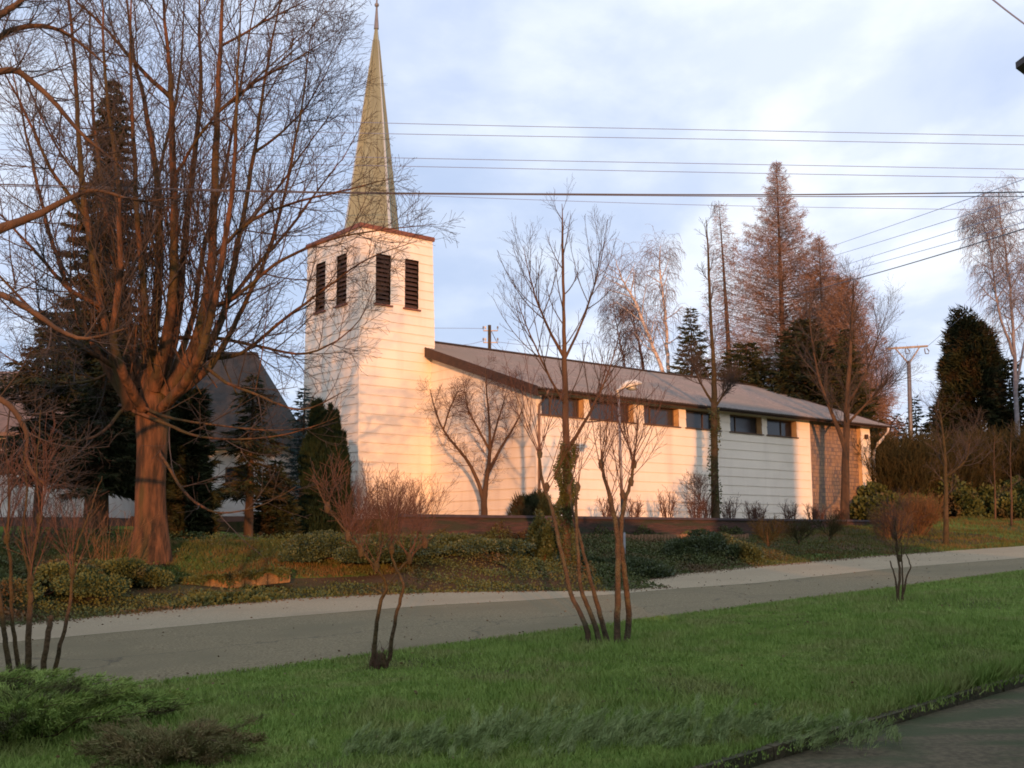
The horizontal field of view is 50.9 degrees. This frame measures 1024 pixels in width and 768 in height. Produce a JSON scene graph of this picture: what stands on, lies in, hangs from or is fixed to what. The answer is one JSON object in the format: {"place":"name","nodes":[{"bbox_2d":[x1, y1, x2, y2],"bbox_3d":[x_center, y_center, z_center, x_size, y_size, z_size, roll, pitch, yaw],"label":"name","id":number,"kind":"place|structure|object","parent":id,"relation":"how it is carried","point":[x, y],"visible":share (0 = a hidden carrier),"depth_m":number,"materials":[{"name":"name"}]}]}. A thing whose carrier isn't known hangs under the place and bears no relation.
{"place":"outdoors","nodes":[
{"label":"outdoors","id":0,"kind":"place"},
{"bbox_2d":[2,158,1011,177],"bbox_3d":[-0.048,-9.182,45.684,56.564,1.156,0.025,0,-8,0],"label":"overhead cable","id":1,"kind":"object","parent":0,"point":[619,170],"visible":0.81,"depth_m":45.66,"materials":[{"name":"black metal"}]},
{"bbox_2d":[0,111,1020,135],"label":"overhead cable","id":2,"kind":"object","parent":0,"point":[622,128],"visible":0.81,"depth_m":45.91,"materials":[{"name":"black metal"}]},
{"bbox_2d":[0,558,1023,688],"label":"road","id":3,"kind":"structure","parent":0,"point":[191,650],"depth_m":17.56,"materials":[{"name":"asphalt"}]},
{"bbox_2d":[0,518,1023,767],"bbox_3d":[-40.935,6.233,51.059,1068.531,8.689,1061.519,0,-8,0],"label":"ground","id":4,"kind":"structure","parent":0,"point":[364,576],"depth_m":12.77,"materials":[{"name":"green plant"}]},
{"bbox_2d":[0,469,35,544],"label":"bare shrub","id":5,"kind":"object","parent":4,"relation":"on","point":[15,526],"visible":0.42,"depth_m":26.96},
{"bbox_2d":[0,483,70,555],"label":"bare shrub","id":6,"kind":"object","parent":4,"relation":"on","point":[36,512],"visible":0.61,"depth_m":25.77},
{"bbox_2d":[0,662,109,702],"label":"juniper bush","id":7,"kind":"object","parent":4,"relation":"on","point":[19,677],"visible":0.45,"depth_m":11.26,"materials":[{"name":"green plant"}]},
{"bbox_2d":[0,410,118,675],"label":"multi stemmed tree","id":8,"kind":"object","parent":4,"relation":"on","point":[39,518],"visible":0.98,"depth_m":12.30,"materials":[{"name":"brown plant"}]},
{"bbox_2d":[0,371,130,527],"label":"house","id":9,"kind":"structure","parent":4,"relation":"on","point":[123,504],"depth_m":45.94,"materials":[{"name":"white"}]},
{"bbox_2d":[0,558,132,602],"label":"evergreen bush","id":10,"kind":"object","parent":4,"relation":"on","point":[56,571],"visible":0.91,"depth_m":22.12,"materials":[{"name":"green plant"}]},
{"bbox_2d":[0,315,135,532],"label":"pine tree","id":11,"kind":"object","parent":4,"relation":"on","point":[61,396],"visible":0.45,"depth_m":35.82,"materials":[{"name":"green plant"}]},
{"bbox_2d":[36,481,113,556],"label":"bare shrub","id":12,"kind":"object","parent":4,"relation":"on","point":[84,516],"visible":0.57,"depth_m":26.49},
{"bbox_2d":[34,361,136,535],"bbox_3d":[-12.591,2.164,32.961,3.841,5.990,3.970,0,-8,0],"label":"conifer tree","id":13,"kind":"object","parent":4,"relation":"on","point":[116,481],"visible":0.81,"depth_m":32.65,"materials":[{"name":"green plant"}]},
{"bbox_2d":[1,80,175,521],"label":"spruce tree","id":14,"kind":"object","parent":4,"relation":"on","point":[91,362],"visible":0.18,"depth_m":41.25,"materials":[{"name":"green plant"}]},
{"bbox_2d":[19,554,174,590],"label":"evergreen bush","id":15,"kind":"object","parent":4,"relation":"on","point":[138,573],"visible":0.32,"depth_m":23.89,"materials":[{"name":"green plant"}]},
{"bbox_2d":[29,685,183,727],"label":"juniper bush","id":16,"kind":"object","parent":4,"relation":"on","point":[164,692],"visible":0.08,"depth_m":10.09,"materials":[{"name":"green plant"}]},
{"bbox_2d":[0,668,216,743],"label":"juniper bush","id":17,"kind":"object","parent":4,"relation":"on","point":[51,707],"visible":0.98,"depth_m":9.21,"materials":[{"name":"green plant"}]},
{"bbox_2d":[0,0,217,528],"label":"bare tree","id":18,"kind":"object","parent":4,"relation":"on","point":[24,219],"visible":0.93,"depth_m":17.31,"materials":[{"name":"brown plant"}]},
{"bbox_2d":[71,505,164,560],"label":"bare shrub","id":19,"kind":"object","parent":4,"relation":"on","point":[102,549],"visible":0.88,"depth_m":25.89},
{"bbox_2d":[70,710,267,767],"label":"juniper bush","id":20,"kind":"object","parent":4,"relation":"on","point":[147,746],"visible":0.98,"depth_m":8.06,"materials":[{"name":"green plant"}]},
{"bbox_2d":[166,385,225,538],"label":"conifer tree","id":21,"kind":"object","parent":4,"relation":"on","point":[191,459],"visible":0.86,"depth_m":33.53,"materials":[{"name":"green plant"}]},
{"bbox_2d":[130,352,301,525],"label":"house","id":22,"kind":"structure","parent":4,"relation":"on","point":[222,398],"depth_m":52.32,"materials":[{"name":"tile"}]},
{"bbox_2d":[0,0,464,566],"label":"bare tree","id":23,"kind":"object","parent":4,"relation":"on","point":[154,386],"visible":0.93,"depth_m":27.59,"materials":[{"name":"brown wood"}]},
{"bbox_2d":[180,588,290,603],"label":"evergreen bush","id":24,"kind":"object","parent":4,"relation":"on","point":[232,594],"visible":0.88,"depth_m":23.47,"materials":[{"name":"green plant"}]},
{"bbox_2d":[181,570,290,587],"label":"stone wall","id":25,"kind":"structure","parent":4,"relation":"on","point":[268,578],"depth_m":25.73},
{"bbox_2d":[208,374,300,536],"bbox_3d":[-8.753,2.496,35.868,3.626,5.827,4.272,0,-8,0],"label":"conifer tree","id":26,"kind":"object","parent":4,"relation":"on","point":[250,486],"visible":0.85,"depth_m":35.86,"materials":[{"name":"green plant"}]},
{"bbox_2d":[241,458,305,537],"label":"conifer tree","id":27,"kind":"object","parent":4,"relation":"on","point":[271,519],"visible":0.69,"depth_m":37.42,"materials":[{"name":"green plant"}]},
{"bbox_2d":[278,388,314,518],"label":"conifer tree","id":28,"kind":"object","parent":4,"relation":"on","point":[304,424],"visible":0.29,"depth_m":46.99,"materials":[{"name":"green plant"}]},
{"bbox_2d":[215,519,397,537],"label":"terrace","id":29,"kind":"structure","parent":4,"relation":"on","point":[237,527],"depth_m":39.75,"materials":[{"name":"brown brick"}]},
{"bbox_2d":[412,351,543,514],"bbox_3d":[-1.415,2.127,46.263,5.753,7.156,2.425,1,-8,-7],"label":"bare tree","id":30,"kind":"object","parent":29,"relation":"on","point":[483,493],"visible":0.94,"depth_m":46.29,"materials":[{"name":"brown plant"}]},
{"bbox_2d":[505,487,559,515],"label":"evergreen bush","id":31,"kind":"object","parent":29,"relation":"on","point":[528,504],"visible":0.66,"depth_m":42.82,"materials":[{"name":"green plant"}]},
{"bbox_2d":[297,0,893,519],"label":"church","id":32,"kind":"structure","parent":29,"relation":"on","point":[775,448],"depth_m":51.90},
{"bbox_2d":[541,394,584,418],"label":"window","id":33,"kind":"structure","parent":32,"relation":"in","point":[580,408],"depth_m":47.65,"materials":[{"name":"grey glass"}]},
{"bbox_2d":[590,399,633,423],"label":"window","id":34,"kind":"structure","parent":32,"relation":"in","point":[596,412],"depth_m":49.49,"materials":[{"name":"grey glass"}]},
{"bbox_2d":[643,405,680,427],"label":"window","id":35,"kind":"structure","parent":32,"relation":"in","point":[674,421],"depth_m":51.78,"materials":[{"name":"grey glass"}]},
{"bbox_2d":[685,409,721,431],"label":"window","id":36,"kind":"structure","parent":32,"relation":"in","point":[698,420],"depth_m":53.34,"materials":[{"name":"grey glass"}]},
{"bbox_2d":[729,414,763,434],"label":"window","id":37,"kind":"structure","parent":32,"relation":"in","point":[741,424],"depth_m":55.65,"materials":[{"name":"grey glass"}]},
{"bbox_2d":[761,418,798,438],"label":"window","id":38,"kind":"structure","parent":32,"relation":"in","point":[775,427],"depth_m":57.52,"materials":[{"name":"grey glass"}]},
{"bbox_2d":[655,487,681,516],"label":"bare shrub","id":39,"kind":"object","parent":29,"relation":"on","point":[664,509],"visible":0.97,"depth_m":46.96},
{"bbox_2d":[684,492,704,517],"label":"bare shrub","id":40,"kind":"object","parent":29,"relation":"on","point":[698,511],"visible":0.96,"depth_m":47.87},
{"bbox_2d":[672,201,744,517],"bbox_3d":[9.182,-1.143,50.090,3.551,15.411,2.358,0,-8,0],"label":"bare tree","id":41,"kind":"object","parent":29,"relation":"on","point":[714,482],"visible":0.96,"depth_m":49.90,"materials":[{"name":"brown plant"}]},
{"bbox_2d":[720,492,740,517],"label":"bare shrub","id":42,"kind":"object","parent":29,"relation":"on","point":[728,512],"visible":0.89,"depth_m":49.78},
{"bbox_2d":[787,253,926,519],"bbox_3d":[18.171,0.081,56.624,7.445,14.214,4.763,0,-8,0],"label":"bare tree","id":43,"kind":"object","parent":29,"relation":"on","point":[844,437],"visible":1,"depth_m":56.28,"materials":[{"name":"brown plant"}]},
{"bbox_2d":[854,418,952,493],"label":"bare shrub","id":44,"kind":"object","parent":29,"relation":"on","point":[872,437],"visible":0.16,"depth_m":62.60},
{"bbox_2d":[292,395,354,534],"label":"columnar yew","id":45,"kind":"object","parent":4,"relation":"on","point":[315,449],"visible":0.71,"depth_m":40.56,"materials":[{"name":"green plant"}]},
{"bbox_2d":[277,529,424,563],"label":"evergreen bush","id":46,"kind":"object","parent":4,"relation":"on","point":[319,545],"visible":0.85,"depth_m":27.51,"materials":[{"name":"green plant"}]},
{"bbox_2d":[334,498,417,534],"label":"bare shrub","id":47,"kind":"object","parent":4,"relation":"on","point":[344,518],"visible":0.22,"depth_m":39.42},
{"bbox_2d":[304,443,459,669],"bbox_3d":[-1.567,2.112,12.976,1.955,2.740,0.992,6,-10,-38],"label":"coppiced shrub","id":48,"kind":"object","parent":4,"relation":"on","point":[379,660],"visible":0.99,"depth_m":12.85,"materials":[{"name":"brown plant"}]},
{"bbox_2d":[307,721,489,756],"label":"juniper bush","id":49,"kind":"object","parent":4,"relation":"on","point":[383,742],"visible":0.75,"depth_m":8.38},
{"bbox_2d":[342,465,461,518],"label":"bare shrub","id":50,"kind":"object","parent":4,"relation":"on","point":[379,496],"visible":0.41,"depth_m":41.41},
{"bbox_2d":[377,532,536,557],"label":"evergreen bush","id":51,"kind":"object","parent":4,"relation":"on","point":[473,541],"visible":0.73,"depth_m":27.91,"materials":[{"name":"green plant"}]},
{"bbox_2d":[0,526,938,625],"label":"ground ivy","id":52,"kind":"object","parent":4,"relation":"on","point":[604,547],"visible":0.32,"depth_m":26.63,"materials":[{"name":"plant"}]},
{"bbox_2d":[0,568,1023,767],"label":"grass","id":53,"kind":"structure","parent":4,"relation":"on","point":[989,668],"depth_m":11.43,"materials":[{"name":"plant"}]},
{"bbox_2d":[0,515,1023,579],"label":"meadow grass","id":54,"kind":"structure","parent":4,"relation":"on","point":[191,545],"depth_m":29.73,"materials":[{"name":"plant"}]},
{"bbox_2d":[166,520,868,587],"bbox_3d":[5.919,6.503,43.601,6.243,1.970,46.608,-7,-10,40],"label":"trailing ivy","id":55,"kind":"object","parent":4,"relation":"on","point":[224,575],"visible":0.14,"depth_m":25.88,"materials":[{"name":"plant"}]},
{"bbox_2d":[379,694,670,760],"bbox_3d":[0.102,2.713,8.507,2.390,0.507,1.280,0,-8,0],"label":"juniper bush","id":56,"kind":"object","parent":4,"relation":"on","point":[434,731],"visible":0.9,"depth_m":8.35,"materials":[{"name":"plant"}]},
{"bbox_2d":[523,508,559,562],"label":"evergreen bush","id":57,"kind":"object","parent":4,"relation":"on","point":[542,535],"visible":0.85,"depth_m":30.39,"materials":[{"name":"green plant"}]},
{"bbox_2d":[489,173,658,573],"bbox_3d":[1.627,-0.265,30.125,4.628,11.686,3.559,0,-8,0],"label":"bare tree","id":58,"kind":"object","parent":4,"relation":"on","point":[563,506],"visible":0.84,"depth_m":29.91,"materials":[{"name":"brown plant"}]},
{"bbox_2d":[485,336,675,643],"bbox_3d":[0.911,1.434,15.113,2.898,4.443,1.529,-2,-8,15],"label":"multi stemmed tree","id":59,"kind":"object","parent":4,"relation":"on","point":[620,563],"visible":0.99,"depth_m":14.92,"materials":[{"name":"brown plant"}]},
{"bbox_2d":[554,555,655,571],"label":"evergreen bush","id":60,"kind":"object","parent":4,"relation":"on","point":[630,559],"visible":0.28,"depth_m":30.05,"materials":[{"name":"green plant"}]},
{"bbox_2d":[615,380,641,553],"bbox_3d":[3.743,2.860,34.180,1.139,6.087,0.479,6,-10,-36],"label":"street lamp","id":61,"kind":"object","parent":4,"relation":"on","point":[632,387],"visible":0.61,"depth_m":34.08,"materials":[{"name":"metal"}]},
{"bbox_2d":[585,238,671,371],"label":"birch tree","id":62,"kind":"object","parent":4,"relation":"on","point":[650,341],"visible":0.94,"depth_m":81.39,"materials":[{"name":"brown plant"}]},
{"bbox_2d":[593,287,666,371],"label":"birch tree","id":63,"kind":"object","parent":4,"relation":"on","point":[641,357],"visible":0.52,"depth_m":89.23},
{"bbox_2d":[627,560,676,578],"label":"evergreen bush","id":64,"kind":"object","parent":4,"relation":"on","point":[654,569],"visible":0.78,"depth_m":28.60,"materials":[{"name":"green plant"}]},
{"bbox_2d":[397,514,907,538],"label":"terrace wall","id":65,"kind":"structure","parent":4,"relation":"on","point":[477,524],"depth_m":43.25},
{"bbox_2d":[581,534,748,542],"bbox_3d":[6.326,6.497,44.157,10.587,0.688,0.175,6,-10,-39],"label":"log palisade","id":66,"kind":"object","parent":4,"relation":"on","point":[651,536],"visible":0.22,"depth_m":43.75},
{"bbox_2d":[634,225,699,372],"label":"birch tree","id":67,"kind":"object","parent":4,"relation":"on","point":[664,317],"visible":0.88,"depth_m":82.07,"materials":[{"name":"brown plant"}]},
{"bbox_2d":[665,306,711,377],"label":"spruce tree","id":68,"kind":"object","parent":4,"relation":"on","point":[688,338],"visible":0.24,"depth_m":76.81,"materials":[{"name":"green plant"}]},
{"bbox_2d":[568,692,814,749],"bbox_3d":[1.418,2.711,8.639,1.882,0.453,1.156,2,-8,-15],"label":"juniper bush","id":69,"kind":"object","parent":4,"relation":"on","point":[725,720],"visible":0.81,"depth_m":8.52,"materials":[{"name":"plant"}]},
{"bbox_2d":[660,528,764,562],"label":"evergreen bush","id":70,"kind":"object","parent":4,"relation":"on","point":[697,542],"visible":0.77,"depth_m":34.55,"materials":[{"name":"green plant"}]},
{"bbox_2d":[696,201,757,380],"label":"larch tree","id":71,"kind":"object","parent":4,"relation":"on","point":[728,331],"visible":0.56,"depth_m":81.55,"materials":[{"name":"plant"}]},
{"bbox_2d":[716,341,784,389],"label":"spruce tree","id":72,"kind":"object","parent":4,"relation":"on","point":[752,376],"visible":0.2,"depth_m":73.42,"materials":[{"name":"green plant"}]},
{"bbox_2d":[689,160,907,415],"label":"larch tree","id":73,"kind":"object","parent":4,"relation":"on","point":[779,313],"visible":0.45,"depth_m":83.15,"materials":[{"name":"plant"}]},
{"bbox_2d":[747,510,850,546],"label":"bare shrub","id":74,"kind":"object","parent":4,"relation":"on","point":[833,523],"visible":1,"depth_m":37.56,"materials":[{"name":"brown plant"}]},
{"bbox_2d":[761,317,844,404],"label":"spruce tree","id":75,"kind":"object","parent":4,"relation":"on","point":[791,375],"visible":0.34,"depth_m":71.05,"materials":[{"name":"green plant"}]},
{"bbox_2d":[735,707,903,754],"bbox_3d":[2.433,2.720,8.446,1.323,0.328,0.726,0,-8,0],"label":"juniper bush","id":76,"kind":"object","parent":4,"relation":"on","point":[860,727],"visible":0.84,"depth_m":8.41,"materials":[{"name":"plant"}]},
{"bbox_2d":[766,235,891,433],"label":"larch tree","id":77,"kind":"object","parent":4,"relation":"on","point":[813,273],"visible":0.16,"depth_m":79.58,"materials":[{"name":"plant"}]},
{"bbox_2d":[819,328,887,443],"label":"conifer tree","id":78,"kind":"object","parent":4,"relation":"on","point":[861,402],"visible":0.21,"depth_m":68.26,"materials":[{"name":"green plant"}]},
{"bbox_2d":[685,674,1023,767],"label":"path kerb","id":79,"kind":"structure","parent":4,"relation":"on","point":[771,749],"depth_m":8.94,"materials":[{"name":"concrete"}]},
{"bbox_2d":[811,270,906,439],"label":"larch tree","id":80,"kind":"object","parent":4,"relation":"on","point":[833,308],"visible":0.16,"depth_m":74.32,"materials":[{"name":"plant"}]},
{"bbox_2d":[849,481,927,519],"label":"evergreen bush","id":81,"kind":"object","parent":4,"relation":"on","point":[858,505],"visible":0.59,"depth_m":59.63,"materials":[{"name":"green plant"}]},
{"bbox_2d":[864,506,914,538],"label":"bare shrub","id":82,"kind":"object","parent":4,"relation":"on","point":[882,521],"visible":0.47,"depth_m":46.43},
{"bbox_2d":[863,486,929,602],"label":"coppiced shrub","id":83,"kind":"object","parent":4,"relation":"on","point":[894,534],"visible":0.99,"depth_m":19.84,"materials":[{"name":"brown plant"}]},
{"bbox_2d":[886,345,928,441],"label":"utility pole","id":84,"kind":"object","parent":4,"relation":"on","point":[909,393],"visible":0.6,"depth_m":78.65,"materials":[{"name":"wood"}]},
{"bbox_2d":[851,428,964,496],"bbox_3d":[22.291,5.199,62.741,7.025,5.396,7.988,-7,-11,42],"label":"bare shrub","id":85,"kind":"object","parent":4,"relation":"on","point":[895,479],"visible":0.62,"depth_m":61.25,"materials":[{"name":"plant"}]},
{"bbox_2d":[904,395,929,441],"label":"conifer tree","id":86,"kind":"object","parent":4,"relation":"on","point":[916,420],"visible":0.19,"depth_m":96.41,"materials":[{"name":"green plant"}]},
{"bbox_2d":[882,488,952,535],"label":"bare shrub","id":87,"kind":"object","parent":4,"relation":"on","point":[928,519],"visible":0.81,"depth_m":49.22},
{"bbox_2d":[877,428,983,514],"bbox_3d":[24.542,5.318,63.799,6.539,5.369,7.103,-4,-9,28],"label":"bare shrub","id":88,"kind":"object","parent":4,"relation":"on","point":[948,466],"visible":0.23,"depth_m":62.02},
{"bbox_2d":[911,473,986,517],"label":"evergreen bush","id":89,"kind":"object","parent":4,"relation":"on","point":[969,502],"visible":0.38,"depth_m":61.07,"materials":[{"name":"green plant"}]},
{"bbox_2d":[912,381,999,544],"bbox_3d":[18.741,3.281,44.859,3.593,7.124,2.438,0,-8,0],"label":"bare tree","id":90,"kind":"object","parent":4,"relation":"on","point":[946,515],"visible":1,"depth_m":44.98,"materials":[{"name":"brown plant"}]},
{"bbox_2d":[899,423,1015,496],"bbox_3d":[26.600,5.150,65.100,7.944,5.980,8.127,0,-8,0],"label":"bare shrub","id":91,"kind":"object","parent":4,"relation":"on","point":[979,481],"visible":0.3,"depth_m":62.95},
{"bbox_2d":[926,303,1010,443],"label":"cypress tree","id":92,"kind":"object","parent":4,"relation":"on","point":[968,363],"visible":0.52,"depth_m":77.80,"materials":[{"name":"green plant"}]},
{"bbox_2d":[927,423,1023,486],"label":"bare shrub","id":93,"kind":"object","parent":4,"relation":"on","point":[989,459],"visible":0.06,"depth_m":63.83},
{"bbox_2d":[937,415,1023,483],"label":"bare shrub","id":94,"kind":"object","parent":4,"relation":"on","point":[1017,454],"visible":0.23,"depth_m":63.99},
{"bbox_2d":[949,478,1023,517],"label":"evergreen bush","id":95,"kind":"object","parent":4,"relation":"on","point":[986,492],"visible":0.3,"depth_m":62.08,"materials":[{"name":"green plant"}]},
{"bbox_2d":[955,171,1023,435],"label":"birch tree","id":96,"kind":"object","parent":4,"relation":"on","point":[1006,271],"visible":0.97,"depth_m":72.99,"materials":[{"name":"grey plant"}]},
{"bbox_2d":[984,426,1007,519],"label":"sapling","id":97,"kind":"object","parent":4,"relation":"on","point":[995,493],"visible":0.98,"depth_m":59.79,"materials":[{"name":"brown plant"}]},
{"bbox_2d":[980,358,1023,442],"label":"conifer tree","id":98,"kind":"object","parent":4,"relation":"on","point":[1005,408],"visible":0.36,"depth_m":74.32,"materials":[{"name":"green plant"}]},
{"bbox_2d":[981,474,1023,519],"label":"evergreen bush","id":99,"kind":"object","parent":4,"relation":"on","point":[1018,500],"visible":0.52,"depth_m":61.55,"materials":[{"name":"green plant"}]},
{"bbox_2d":[997,420,1021,525],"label":"sapling","id":100,"kind":"object","parent":4,"relation":"on","point":[1011,511],"visible":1,"depth_m":54.81,"materials":[{"name":"brown plant"}]},
{"bbox_2d":[0,546,1023,642],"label":"pavement","id":101,"kind":"structure","parent":0,"point":[226,613],"depth_m":23.29,"materials":[{"name":"concrete"}]},
{"bbox_2d":[6,551,1014,762],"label":"fallen leaves","id":102,"kind":"object","parent":101,"relation":"on","point":[415,691],"visible":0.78,"depth_m":22.97,"materials":[{"name":"brown plant"}]},
{"bbox_2d":[0,184,1023,194],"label":"overhead cable","id":103,"kind":"object","parent":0,"point":[545,193],"visible":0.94,"depth_m":26.89,"materials":[{"name":"grey plastic"}]},
{"bbox_2d":[0,149,1023,169],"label":"overhead cable","id":104,"kind":"object","parent":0,"point":[604,161],"visible":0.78,"depth_m":45.71,"materials":[{"name":"black metal"}]},
{"bbox_2d":[0,0,1023,438],"label":"sky","id":105,"kind":"structure","parent":0,"point":[923,68],"materials":[{"name":"blue"}]},
{"bbox_2d":[1,124,1023,144],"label":"overhead cable","id":106,"kind":"object","parent":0,"point":[618,137],"visible":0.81,"depth_m":45.86,"materials":[{"name":"black metal"}]},
{"bbox_2d":[3,186,1023,196],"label":"overhead cable","id":107,"kind":"object","parent":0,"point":[587,195],"visible":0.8,"depth_m":27.41,"materials":[{"name":"grey plastic"}]},
{"bbox_2d":[409,195,986,209],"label":"overhead cable","id":108,"kind":"object","parent":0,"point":[713,205],"visible":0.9,"depth_m":72.31,"materials":[{"name":"black metal"}]},
{"bbox_2d":[751,686,1023,767],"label":"path","id":109,"kind":"structure","parent":0,"point":[986,732],"depth_m":8.47,"materials":[{"name":"asphalt"}]},
{"bbox_2d":[769,228,1023,301],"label":"overhead cable","id":110,"kind":"object","parent":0,"point":[917,261],"visible":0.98,"depth_m":41.89,"materials":[{"name":"grey plastic"}]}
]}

